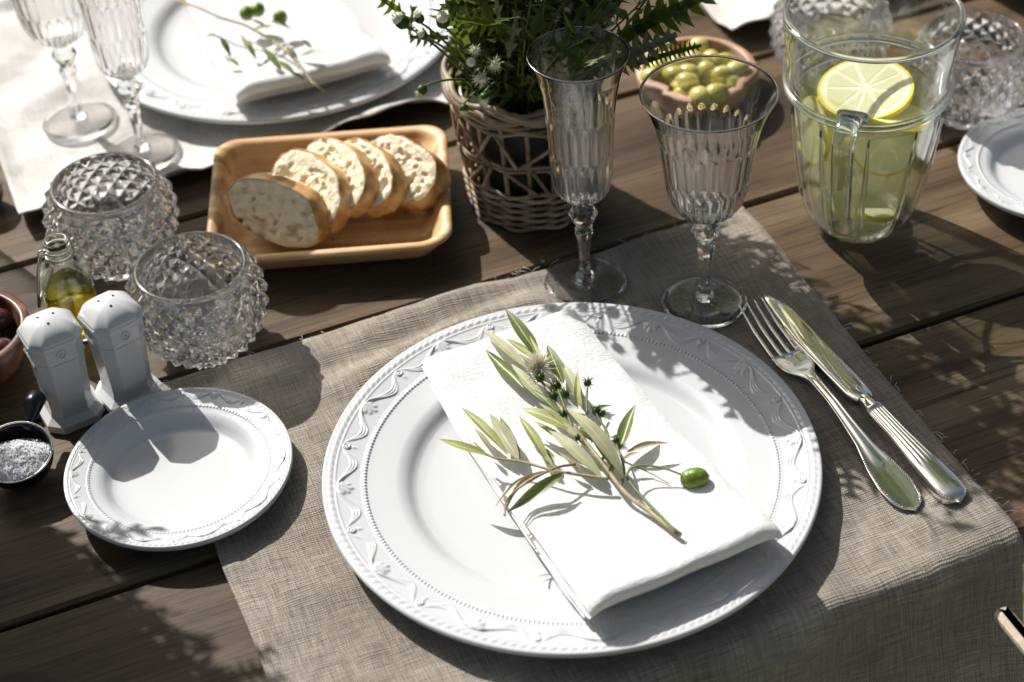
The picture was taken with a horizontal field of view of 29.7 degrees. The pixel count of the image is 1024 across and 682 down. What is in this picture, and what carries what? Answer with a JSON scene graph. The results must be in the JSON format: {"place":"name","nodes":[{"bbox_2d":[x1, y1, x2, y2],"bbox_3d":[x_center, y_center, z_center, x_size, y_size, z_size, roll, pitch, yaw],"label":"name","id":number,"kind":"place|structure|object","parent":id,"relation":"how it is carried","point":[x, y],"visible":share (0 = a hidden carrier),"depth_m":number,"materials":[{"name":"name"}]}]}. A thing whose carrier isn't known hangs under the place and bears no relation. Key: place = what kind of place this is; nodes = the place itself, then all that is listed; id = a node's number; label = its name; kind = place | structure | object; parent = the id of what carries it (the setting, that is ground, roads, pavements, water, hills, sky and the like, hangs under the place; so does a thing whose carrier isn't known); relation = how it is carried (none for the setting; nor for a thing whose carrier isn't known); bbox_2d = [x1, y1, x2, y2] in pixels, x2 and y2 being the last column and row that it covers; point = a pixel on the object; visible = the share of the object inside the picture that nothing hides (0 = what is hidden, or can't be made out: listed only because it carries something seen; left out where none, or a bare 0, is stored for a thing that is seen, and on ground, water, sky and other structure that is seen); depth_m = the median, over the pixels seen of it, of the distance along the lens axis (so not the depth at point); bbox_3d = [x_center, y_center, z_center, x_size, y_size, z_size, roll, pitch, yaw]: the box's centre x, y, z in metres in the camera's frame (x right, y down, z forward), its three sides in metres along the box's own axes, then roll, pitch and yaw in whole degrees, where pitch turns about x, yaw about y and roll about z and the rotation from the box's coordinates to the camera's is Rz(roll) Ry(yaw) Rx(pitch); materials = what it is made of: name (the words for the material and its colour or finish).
{"place":"outdoors","nodes":[
{"label":"outdoors","id":0,"kind":"place"},
{"bbox_2d":[1023,563,1023,624],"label":"lawn","id":1,"kind":"structure","parent":0,"point":[1023,593],"depth_m":2.10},
{"bbox_2d":[0,0,1023,681],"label":"dining table","id":2,"kind":"object","parent":1,"relation":"on","point":[924,302],"visible":0.28,"depth_m":1.34,"materials":[{"name":"brown wood"}]},
{"bbox_2d":[0,179,2,203],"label":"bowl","id":3,"kind":"object","parent":2,"relation":"on","point":[1,191],"visible":1,"depth_m":1.46,"materials":[{"name":"brown wood"}]},
{"bbox_2d":[0,290,28,385],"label":"wooden bowl","id":4,"kind":"object","parent":2,"relation":"on","point":[13,355],"visible":0.79,"depth_m":1.30,"materials":[{"name":"brown wood"}]},
{"bbox_2d":[0,337,11,350],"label":"dark olive","id":5,"kind":"object","parent":4,"relation":"in","point":[4,342],"visible":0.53,"depth_m":1.31,"materials":[{"name":"brown food"}]},
{"bbox_2d":[0,308,12,330],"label":"dark olive","id":6,"kind":"object","parent":4,"relation":"in","point":[6,319],"visible":1,"depth_m":1.32,"materials":[{"name":"brown food"}]},
{"bbox_2d":[0,390,53,490],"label":"salt scoop","id":7,"kind":"object","parent":2,"relation":"on","point":[33,405],"visible":0.6,"depth_m":1.24,"materials":[{"name":"black ceramic"}]},
{"bbox_2d":[0,438,49,480],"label":"coarse salt","id":8,"kind":"object","parent":7,"relation":"on","point":[21,458],"visible":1,"depth_m":1.22,"materials":[{"name":"white food"}]},
{"bbox_2d":[16,307,104,434],"bbox_3d":[-0.296,0.016,1.265,0.040,0.083,0.040,-23,44,-21],"label":"salt shaker","id":9,"kind":"object","parent":2,"relation":"on","point":[52,342],"visible":1,"depth_m":1.25,"materials":[{"name":"grey ceramic"}]},
{"bbox_2d":[36,232,96,343],"bbox_3d":[-0.308,-0.037,1.328,0.040,0.080,0.035,-14,42,-11],"label":"oil bottle","id":10,"kind":"object","parent":2,"relation":"on","point":[64,279],"visible":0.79,"depth_m":1.31,"materials":[{"name":"clear glass"}]},
{"bbox_2d":[41,152,179,281],"bbox_3d":[-0.287,-0.085,1.390,0.097,0.071,0.097,-23,44,-21],"label":"crystal bowl","id":11,"kind":"object","parent":2,"relation":"on","point":[115,214],"visible":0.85,"depth_m":1.37,"materials":[{"name":"clear glass"}]},
{"bbox_2d":[77,290,162,412],"bbox_3d":[-0.259,0.005,1.275,0.040,0.083,0.040,-29,47,-26],"label":"salt shaker","id":12,"kind":"object","parent":2,"relation":"on","point":[112,323],"visible":0.99,"depth_m":1.26,"materials":[{"name":"grey ceramic"}]},
{"bbox_2d":[124,231,268,369],"bbox_3d":[-0.213,-0.024,1.313,0.097,0.071,0.097,-8,41,-4],"label":"crystal bowl","id":13,"kind":"object","parent":2,"relation":"on","point":[201,298],"visible":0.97,"depth_m":1.29,"materials":[{"name":"clear glass"}]},
{"bbox_2d":[0,0,461,214],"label":"linen placemat","id":14,"kind":"object","parent":2,"relation":"on","point":[35,159],"visible":0.34,"depth_m":1.54,"materials":[{"name":"beige fabric"}]},
{"bbox_2d":[10,0,116,142],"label":"wine goblet","id":15,"kind":"object","parent":14,"relation":"on","point":[58,26],"visible":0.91,"depth_m":1.50,"materials":[{"name":"clear glass"}]},
{"bbox_2d":[78,0,179,168],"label":"flute glass","id":16,"kind":"object","parent":14,"relation":"on","point":[116,31],"visible":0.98,"depth_m":1.43,"materials":[{"name":"clear glass"}]},
{"bbox_2d":[91,0,452,124],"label":"dinner plate","id":17,"kind":"object","parent":14,"relation":"on","point":[179,75],"visible":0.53,"depth_m":1.56,"materials":[{"name":"grey ceramic"}]},
{"bbox_2d":[186,0,390,104],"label":"napkin","id":18,"kind":"object","parent":17,"relation":"on","point":[337,31],"visible":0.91,"depth_m":1.55,"materials":[{"name":"white fabric"}]},
{"bbox_2d":[175,0,328,92],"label":"olive sprig","id":19,"kind":"object","parent":18,"relation":"on","point":[257,9],"visible":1,"depth_m":1.54,"materials":[{"name":"green plant"}]},
{"bbox_2d":[207,125,452,269],"bbox_3d":[-0.134,-0.101,1.430,0.177,0.029,0.153,-4,41,-1],"label":"bread tray","id":20,"kind":"object","parent":2,"relation":"on","point":[415,235],"visible":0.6,"depth_m":1.42,"materials":[{"name":"brown wood"}]},
{"bbox_2d":[227,173,330,247],"bbox_3d":[-0.168,-0.095,1.397,0.080,0.049,0.033,17,45,22],"label":"bread slice","id":21,"kind":"object","parent":20,"relation":"on","point":[283,211],"visible":1,"depth_m":1.39,"materials":[{"name":"beige food"}]},
{"bbox_2d":[271,149,350,232],"bbox_3d":[-0.146,-0.110,1.413,0.042,0.048,0.077,-31,48,-28],"label":"bread slice","id":22,"kind":"object","parent":20,"relation":"on","point":[327,180],"visible":0.54,"depth_m":1.40,"materials":[{"name":"beige food"}]},
{"bbox_2d":[306,137,378,218],"bbox_3d":[-0.127,-0.119,1.418,0.045,0.047,0.078,-30,47,-27],"label":"bread slice","id":23,"kind":"object","parent":20,"relation":"on","point":[353,163],"visible":0.58,"depth_m":1.40,"materials":[{"name":"beige food"}]},
{"bbox_2d":[331,208,409,247],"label":"bread crumbs","id":24,"kind":"object","parent":20,"relation":"on","point":[408,213],"visible":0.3,"depth_m":1.42,"materials":[{"name":"brown food"}]},
{"bbox_2d":[344,138,406,217],"bbox_3d":[-0.107,-0.121,1.420,0.045,0.045,0.076,-25,45,-23],"label":"bread slice","id":25,"kind":"object","parent":20,"relation":"on","point":[392,187],"visible":0.57,"depth_m":1.40,"materials":[{"name":"beige food"}]},
{"bbox_2d":[370,133,450,212],"bbox_3d":[-0.080,-0.123,1.424,0.071,0.049,0.051,28,50,31],"label":"bread slice","id":26,"kind":"object","parent":20,"relation":"on","point":[427,175],"visible":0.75,"depth_m":1.41,"materials":[{"name":"beige food"}]},
{"bbox_2d":[440,46,593,232],"bbox_3d":[0.014,-0.153,1.411,0.125,0.117,0.125,-4,41,0],"label":"wicker basket","id":27,"kind":"object","parent":2,"relation":"on","point":[512,188],"visible":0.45,"depth_m":1.38,"materials":[{"name":"brown wicker"}]},
{"bbox_2d":[376,0,716,116],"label":"herb plant","id":28,"kind":"object","parent":27,"relation":"in","point":[493,40],"visible":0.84,"depth_m":1.29,"materials":[{"name":"green plant"}]},
{"bbox_2d":[159,206,1023,681],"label":"linen placemat","id":29,"kind":"object","parent":2,"relation":"on","point":[871,582],"visible":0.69,"depth_m":1.17,"materials":[{"name":"beige fabric"}]},
{"bbox_2d":[64,387,292,550],"bbox_3d":[-0.210,0.084,1.227,0.145,0.017,0.145,-17,42,-15],"label":"side plate","id":30,"kind":"object","parent":29,"relation":"on","point":[179,469],"visible":1,"depth_m":1.23,"materials":[{"name":"grey ceramic"}]},
{"bbox_2d":[322,302,822,657],"bbox_3d":[0.037,0.082,1.207,0.310,0.020,0.310,26,49,30],"label":"dinner plate","id":31,"kind":"object","parent":29,"relation":"on","point":[425,532],"visible":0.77,"depth_m":1.19,"materials":[{"name":"grey ceramic"}]},
{"bbox_2d":[422,309,781,618],"bbox_3d":[0.046,0.068,1.194,0.127,0.028,0.246,-20,43,-18],"label":"napkin","id":32,"kind":"object","parent":31,"relation":"on","point":[598,545],"visible":0.77,"depth_m":1.17,"materials":[{"name":"white fabric"}]},
{"bbox_2d":[439,309,709,537],"bbox_3d":[0.021,0.060,1.181,0.115,0.026,0.223,-30,47,-27],"label":"olive sprig","id":33,"kind":"object","parent":32,"relation":"on","point":[501,435],"visible":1,"depth_m":1.18,"materials":[{"name":"green plant"}]},
{"bbox_2d":[526,26,629,302],"bbox_3d":[0.047,-0.113,1.300,0.067,0.190,0.067,-4,41,0],"label":"flute glass","id":34,"kind":"object","parent":29,"relation":"on","point":[579,112],"visible":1,"depth_m":1.27,"materials":[{"name":"clear glass"}]},
{"bbox_2d":[639,54,778,328],"bbox_3d":[0.129,-0.092,1.282,0.088,0.174,0.088,-4,41,0],"label":"wine goblet","id":35,"kind":"object","parent":29,"relation":"on","point":[708,114],"visible":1,"depth_m":1.26,"materials":[{"name":"clear glass"}]},
{"bbox_2d":[738,298,921,510],"bbox_3d":[0.204,0.039,1.248,0.024,0.012,0.213,-17,43,-15],"label":"table fork","id":36,"kind":"object","parent":29,"relation":"on","point":[893,481],"visible":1,"depth_m":1.22,"materials":[{"name":"silver metal"}]},
{"bbox_2d":[763,295,966,504],"bbox_3d":[0.223,0.032,1.255,0.020,0.014,0.230,-19,43,-17],"label":"table knife","id":37,"kind":"object","parent":29,"relation":"on","point":[938,478],"visible":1,"depth_m":1.24,"materials":[{"name":"silver metal"}]},
{"bbox_2d":[636,36,756,87],"bbox_3d":[0.145,-0.204,1.528,0.095,0.029,0.095,-4,41,0],"label":"olive bowl","id":38,"kind":"object","parent":2,"relation":"on","point":[720,46],"visible":0.14,"depth_m":1.54,"materials":[{"name":"brown terracotta ceramic"}]},
{"bbox_2d":[640,67,654,80],"bbox_3d":[0.109,-0.206,1.511,0.020,0.017,0.017,14,45,42],"label":"green olive","id":39,"kind":"object","parent":38,"relation":"in","point":[644,73],"visible":0.32,"depth_m":1.51,"materials":[{"name":"green food"}]},
{"bbox_2d":[647,60,663,67],"bbox_3d":[0.116,-0.214,1.528,0.020,0.016,0.017,-3,49,-16],"label":"green olive","id":40,"kind":"object","parent":38,"relation":"in","point":[656,65],"visible":0.25,"depth_m":1.52,"materials":[{"name":"green food"}]},
{"bbox_2d":[659,50,677,62],"bbox_3d":[0.124,-0.222,1.528,0.020,0.017,0.016,8,48,25],"label":"green olive","id":41,"kind":"object","parent":38,"relation":"in","point":[663,60],"visible":0.07,"depth_m":1.52,"materials":[{"name":"green food"}]},
{"bbox_2d":[684,50,701,56],"bbox_3d":[0.144,-0.220,1.525,0.020,0.017,0.017,47,15,15],"label":"green olive","id":42,"kind":"object","parent":38,"relation":"in","point":[692,53],"visible":0.21,"depth_m":1.52,"materials":[{"name":"green food"}]},
{"bbox_2d":[686,37,708,53],"bbox_3d":[0.149,-0.235,1.550,0.020,0.017,0.016,-13,6,44],"label":"green olive","id":43,"kind":"object","parent":38,"relation":"in","point":[703,42],"visible":0.56,"depth_m":1.54,"materials":[{"name":"green food"}]},
{"bbox_2d":[703,49,718,54],"bbox_3d":[0.158,-0.222,1.534,0.016,0.016,0.020,-26,52,20],"label":"green olive","id":44,"kind":"object","parent":38,"relation":"in","point":[710,51],"visible":0.26,"depth_m":1.53,"materials":[{"name":"green food"}]},
{"bbox_2d":[718,53,733,56],"bbox_3d":[0.166,-0.218,1.521,0.020,0.017,0.016,-25,1,18],"label":"green olive","id":45,"kind":"object","parent":38,"relation":"in","point":[727,54],"visible":0.13,"depth_m":1.52,"materials":[{"name":"green food"}]},
{"bbox_2d":[701,0,777,30],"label":"linen placemat","id":46,"kind":"object","parent":2,"relation":"on","point":[731,15],"visible":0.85,"depth_m":1.61,"materials":[{"name":"white fabric"}]},
{"bbox_2d":[768,0,893,88],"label":"crystal bowl","id":47,"kind":"object","parent":2,"relation":"on","point":[812,20],"visible":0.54,"depth_m":1.50,"materials":[{"name":"clear glass"}]},
{"bbox_2d":[782,0,965,243],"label":"glass pitcher","id":48,"kind":"object","parent":2,"relation":"on","point":[841,200],"visible":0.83,"depth_m":1.32,"materials":[{"name":"clear glass"}]},
{"bbox_2d":[794,56,940,231],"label":"lemon water","id":49,"kind":"structure","parent":48,"relation":"in","point":[819,214],"depth_m":1.36,"materials":[{"name":"liquid"}]},
{"bbox_2d":[798,96,832,163],"bbox_3d":[0.213,-0.148,1.361,0.011,0.048,0.048,-14,42,-11],"label":"lemon slice","id":50,"kind":"object","parent":49,"relation":"in","point":[811,128],"visible":0.75,"depth_m":1.36,"materials":[{"name":"beige food"}]},
{"bbox_2d":[817,61,913,123],"bbox_3d":[0.245,-0.174,1.341,0.066,0.014,0.066,-4,41,0],"label":"lemon slice","id":51,"kind":"object","parent":49,"relation":"on","point":[879,91],"visible":0.86,"depth_m":1.34,"materials":[{"name":"beige food"}]},
{"bbox_2d":[854,133,922,175],"bbox_3d":[0.259,-0.127,1.334,0.052,0.024,0.017,-8,41,-5],"label":"lemon slice","id":52,"kind":"object","parent":49,"relation":"in","point":[889,156],"visible":0.84,"depth_m":1.33,"materials":[{"name":"beige food"}]},
{"bbox_2d":[868,104,929,131],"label":"lemon slice","id":53,"kind":"object","parent":49,"relation":"in","point":[910,111],"visible":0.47,"depth_m":1.32,"materials":[{"name":"beige food"}]},
{"bbox_2d":[858,208,895,222],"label":"lemon slice","id":54,"kind":"object","parent":48,"relation":"in","point":[881,215],"visible":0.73,"depth_m":1.38,"materials":[{"name":"beige food"}]},
{"bbox_2d":[906,9,1023,129],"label":"crystal bowl","id":55,"kind":"object","parent":2,"relation":"on","point":[988,70],"visible":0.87,"depth_m":1.46,"materials":[{"name":"clear glass"}]},
{"bbox_2d":[994,606,1023,653],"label":"garden chair","id":56,"kind":"object","parent":1,"relation":"on","point":[1010,623],"visible":1,"depth_m":1.14,"materials":[{"name":"beige metal"}]},
{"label":"linen placemat","id":57,"kind":"object","parent":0,"visible":0},
{"bbox_2d":[958,107,1023,217],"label":"side plate","id":58,"kind":"object","parent":57,"relation":"on","point":[991,161],"visible":1,"depth_m":1.43,"materials":[{"name":"grey ceramic"}]}
]}

